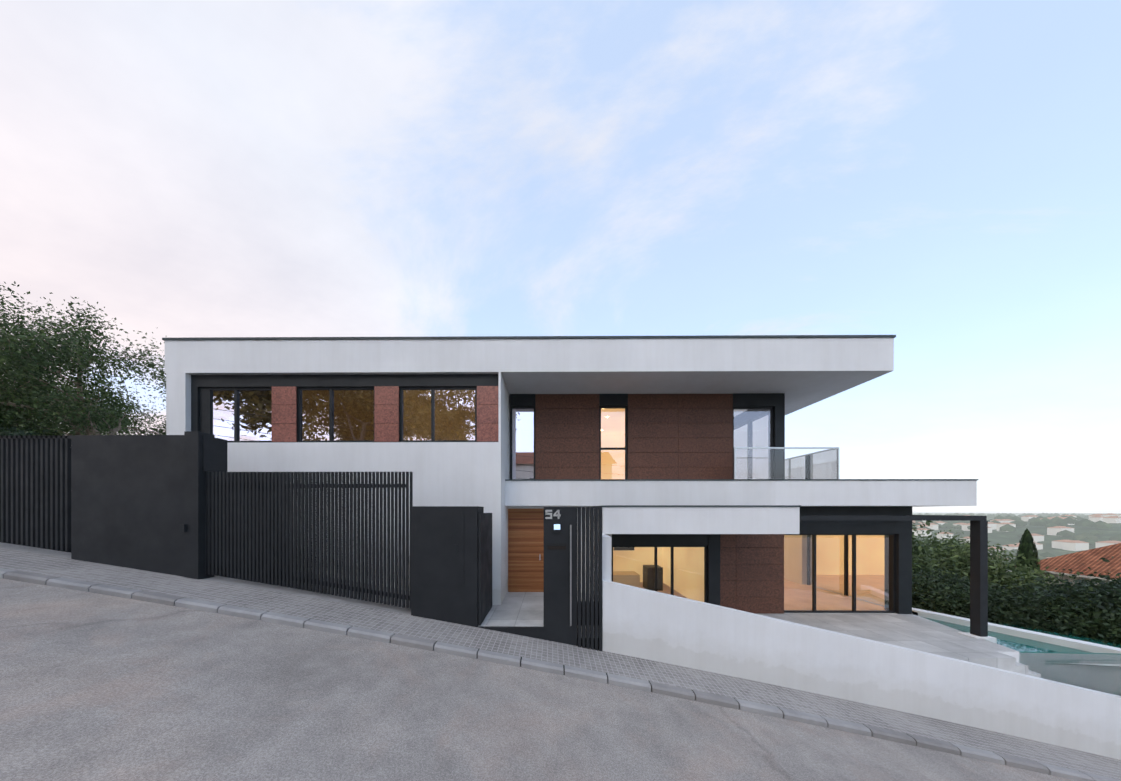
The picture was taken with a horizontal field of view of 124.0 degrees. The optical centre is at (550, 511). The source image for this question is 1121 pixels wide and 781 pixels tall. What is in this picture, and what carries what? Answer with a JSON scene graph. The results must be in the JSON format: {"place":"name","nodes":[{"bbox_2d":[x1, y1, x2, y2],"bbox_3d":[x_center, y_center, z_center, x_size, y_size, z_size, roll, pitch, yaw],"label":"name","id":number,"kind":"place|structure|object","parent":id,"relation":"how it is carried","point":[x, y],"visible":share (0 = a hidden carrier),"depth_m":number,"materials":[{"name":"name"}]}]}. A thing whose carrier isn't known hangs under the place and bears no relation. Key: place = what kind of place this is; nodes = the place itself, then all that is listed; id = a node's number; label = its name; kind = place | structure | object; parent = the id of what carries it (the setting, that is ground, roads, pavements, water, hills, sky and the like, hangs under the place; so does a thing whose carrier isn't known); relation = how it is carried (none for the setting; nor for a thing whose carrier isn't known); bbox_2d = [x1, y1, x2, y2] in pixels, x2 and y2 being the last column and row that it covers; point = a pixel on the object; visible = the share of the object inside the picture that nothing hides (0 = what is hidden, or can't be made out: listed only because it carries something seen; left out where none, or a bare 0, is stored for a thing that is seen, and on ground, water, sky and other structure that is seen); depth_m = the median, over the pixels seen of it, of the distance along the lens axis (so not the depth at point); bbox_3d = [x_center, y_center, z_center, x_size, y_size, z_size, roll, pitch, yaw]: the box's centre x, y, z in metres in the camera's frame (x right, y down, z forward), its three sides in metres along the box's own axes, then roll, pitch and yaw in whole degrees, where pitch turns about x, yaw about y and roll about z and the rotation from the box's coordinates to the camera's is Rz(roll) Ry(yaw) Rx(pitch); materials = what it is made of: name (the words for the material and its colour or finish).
{"place":"outdoors","nodes":[
{"label":"outdoors","id":0,"kind":"place"},
{"bbox_2d":[0,542,410,614],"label":"driveway ground","id":1,"kind":"structure","parent":0,"point":[330,597],"depth_m":6.42,"materials":[{"name":"concrete paving tile"},{"name":"concrete"}]},
{"bbox_2d":[0,431,601,650],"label":"fence and gates","id":2,"kind":"object","parent":1,"relation":"on","point":[187,505],"visible":0.98,"depth_m":6.23,"materials":[{"name":"metal"}]},
{"bbox_2d":[0,578,1074,780],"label":"road","id":3,"kind":"structure","parent":0,"point":[97,687],"depth_m":3.75,"materials":[{"name":"grey asphalt"}]},
{"bbox_2d":[0,548,1120,779],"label":"pavement","id":4,"kind":"structure","parent":0,"point":[574,656],"depth_m":5.72,"materials":[{"name":"grey concrete"}]},
{"bbox_2d":[0,0,1120,512],"label":"sky","id":5,"kind":"structure","parent":0,"point":[942,177],"materials":[{"name":"blue"}]},
{"bbox_2d":[184,513,1120,761],"bbox_3d":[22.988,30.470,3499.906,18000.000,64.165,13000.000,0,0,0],"label":"terrain","id":6,"kind":"structure","parent":0,"point":[995,536],"depth_m":400.45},
{"bbox_2d":[0,424,64,435],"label":"shrub","id":7,"kind":"object","parent":6,"relation":"on","point":[9,433],"depth_m":10.49,"materials":[{"name":"green plant"}]},
{"bbox_2d":[0,372,148,434],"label":"tree","id":8,"kind":"object","parent":6,"relation":"on","point":[122,430],"visible":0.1,"depth_m":18.05,"materials":[{"name":"green plant"}]},
{"bbox_2d":[0,281,165,434],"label":"tree","id":9,"kind":"object","parent":6,"relation":"on","point":[29,360],"visible":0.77,"depth_m":12.60,"materials":[{"name":"green plant"}]},
{"bbox_2d":[138,364,165,407],"bbox_3d":[-14.415,-3.864,16.124,8.732,7.766,6.827,0,0,0],"label":"tree","id":10,"kind":"object","parent":6,"relation":"on","point":[158,388],"depth_m":13.35,"materials":[{"name":"green plant"}]},
{"bbox_2d":[0,568,1120,780],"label":"kerb stones","id":11,"kind":"object","parent":6,"relation":"on","point":[580,673],"visible":0.58,"depth_m":5.21,"materials":[{"name":"concrete"}]},
{"bbox_2d":[162,335,977,637],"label":"house","id":12,"kind":"structure","parent":6,"relation":"on","point":[637,439],"depth_m":7.88,"materials":[{"name":"white paint"}]},
{"bbox_2d":[734,447,838,478],"bbox_3d":[6.607,-1.341,10.528,2.920,0.905,4.420,0,0,0],"label":"balcony railing","id":13,"kind":"object","parent":12,"relation":"on","point":[823,464],"visible":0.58,"depth_m":8.65,"materials":[{"name":"clear glass"}]},
{"bbox_2d":[602,579,1120,759],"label":"boundary wall","id":14,"kind":"structure","parent":6,"relation":"on","point":[642,623],"depth_m":6.12,"materials":[{"name":"white paint"}]},
{"bbox_2d":[759,611,1120,695],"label":"terrace","id":15,"kind":"structure","parent":6,"relation":"on","point":[914,630],"depth_m":7.03,"materials":[{"name":"tile"}]},
{"bbox_2d":[800,515,987,636],"bbox_3d":[8.352,1.611,8.152,4.760,3.010,1.650,0,0,0],"label":"pergola","id":16,"kind":"object","parent":15,"relation":"on","point":[978,575],"visible":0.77,"depth_m":7.34,"materials":[{"name":"metal"}]},
{"bbox_2d":[912,608,1120,694],"bbox_3d":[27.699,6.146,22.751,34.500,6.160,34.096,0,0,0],"label":"pool","id":17,"kind":"structure","parent":15,"relation":"in","point":[1022,639],"depth_m":7.16,"materials":[{"name":"water"},{"name":"tile"},{"name":"white stucco"}]},
{"bbox_2d":[912,560,1005,593],"bbox_3d":[14.794,3.318,11.034,3.112,2.753,3.512,0,0,-29],"label":"hedge","id":18,"kind":"object","parent":6,"relation":"on","point":[955,579],"depth_m":10.99,"materials":[{"name":"green plant"}]},
{"bbox_2d":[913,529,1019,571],"bbox_3d":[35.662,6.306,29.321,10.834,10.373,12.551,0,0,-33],"label":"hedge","id":19,"kind":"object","parent":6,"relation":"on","point":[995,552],"visible":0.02,"depth_m":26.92,"materials":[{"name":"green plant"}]},
{"bbox_2d":[912,566,1021,620],"bbox_3d":[13.208,3.191,10.334,3.738,2.749,3.721,0,0,-23],"label":"hedge","id":20,"kind":"object","parent":6,"relation":"on","point":[931,593],"visible":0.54,"depth_m":9.63,"materials":[{"name":"green plant"}]},
{"bbox_2d":[912,521,1079,593],"bbox_3d":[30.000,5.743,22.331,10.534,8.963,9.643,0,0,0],"label":"hedge","id":21,"kind":"object","parent":6,"relation":"on","point":[1001,576],"visible":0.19,"depth_m":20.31,"materials":[{"name":"green plant"}]},
{"bbox_2d":[912,513,1120,562],"bbox_3d":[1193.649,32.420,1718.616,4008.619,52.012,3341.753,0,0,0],"label":"distant forest","id":22,"kind":"object","parent":6,"relation":"on","point":[1090,538],"visible":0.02,"depth_m":429.26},
{"bbox_2d":[912,513,1120,559],"bbox_3d":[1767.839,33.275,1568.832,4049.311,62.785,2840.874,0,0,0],"label":"distant houses","id":23,"kind":"structure","parent":6,"relation":"on","point":[1074,545],"depth_m":412.49,"materials":[{"name":"white"}]},
{"bbox_2d":[928,577,1110,640],"bbox_3d":[13.716,3.366,9.066,3.251,2.586,3.511,0,0,-21],"label":"hedge","id":24,"kind":"object","parent":6,"relation":"on","point":[1004,615],"visible":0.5,"depth_m":8.57,"materials":[{"name":"green plant"}]},
{"bbox_2d":[1014,529,1041,575],"bbox_3d":[43.485,6.461,27.185,1.654,9.872,1.641,0,0,0],"label":"cypress","id":25,"kind":"object","parent":6,"relation":"on","point":[1027,546],"visible":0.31,"depth_m":26.97,"materials":[{"name":"green plant"}]},
{"bbox_2d":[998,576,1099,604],"bbox_3d":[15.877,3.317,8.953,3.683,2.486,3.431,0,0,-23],"label":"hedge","id":26,"kind":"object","parent":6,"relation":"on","point":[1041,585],"depth_m":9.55,"materials":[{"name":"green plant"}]},
{"bbox_2d":[1002,557,1120,645],"bbox_3d":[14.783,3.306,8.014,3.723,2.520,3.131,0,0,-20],"label":"hedge","id":27,"kind":"object","parent":6,"relation":"on","point":[1112,634],"visible":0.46,"depth_m":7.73,"materials":[{"name":"green plant"}]},
{"bbox_2d":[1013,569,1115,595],"bbox_3d":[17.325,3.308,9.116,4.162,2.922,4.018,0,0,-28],"label":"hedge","id":28,"kind":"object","parent":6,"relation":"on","point":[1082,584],"depth_m":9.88,"materials":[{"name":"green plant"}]},
{"bbox_2d":[1009,541,1120,585],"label":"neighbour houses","id":29,"kind":"structure","parent":6,"relation":"on","point":[1075,562],"depth_m":25.74,"materials":[{"name":"tile"}]},
{"bbox_2d":[1022,561,1120,590],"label":"hedge","id":30,"kind":"object","parent":6,"relation":"on","point":[1109,582],"depth_m":10.40,"materials":[{"name":"green plant"}]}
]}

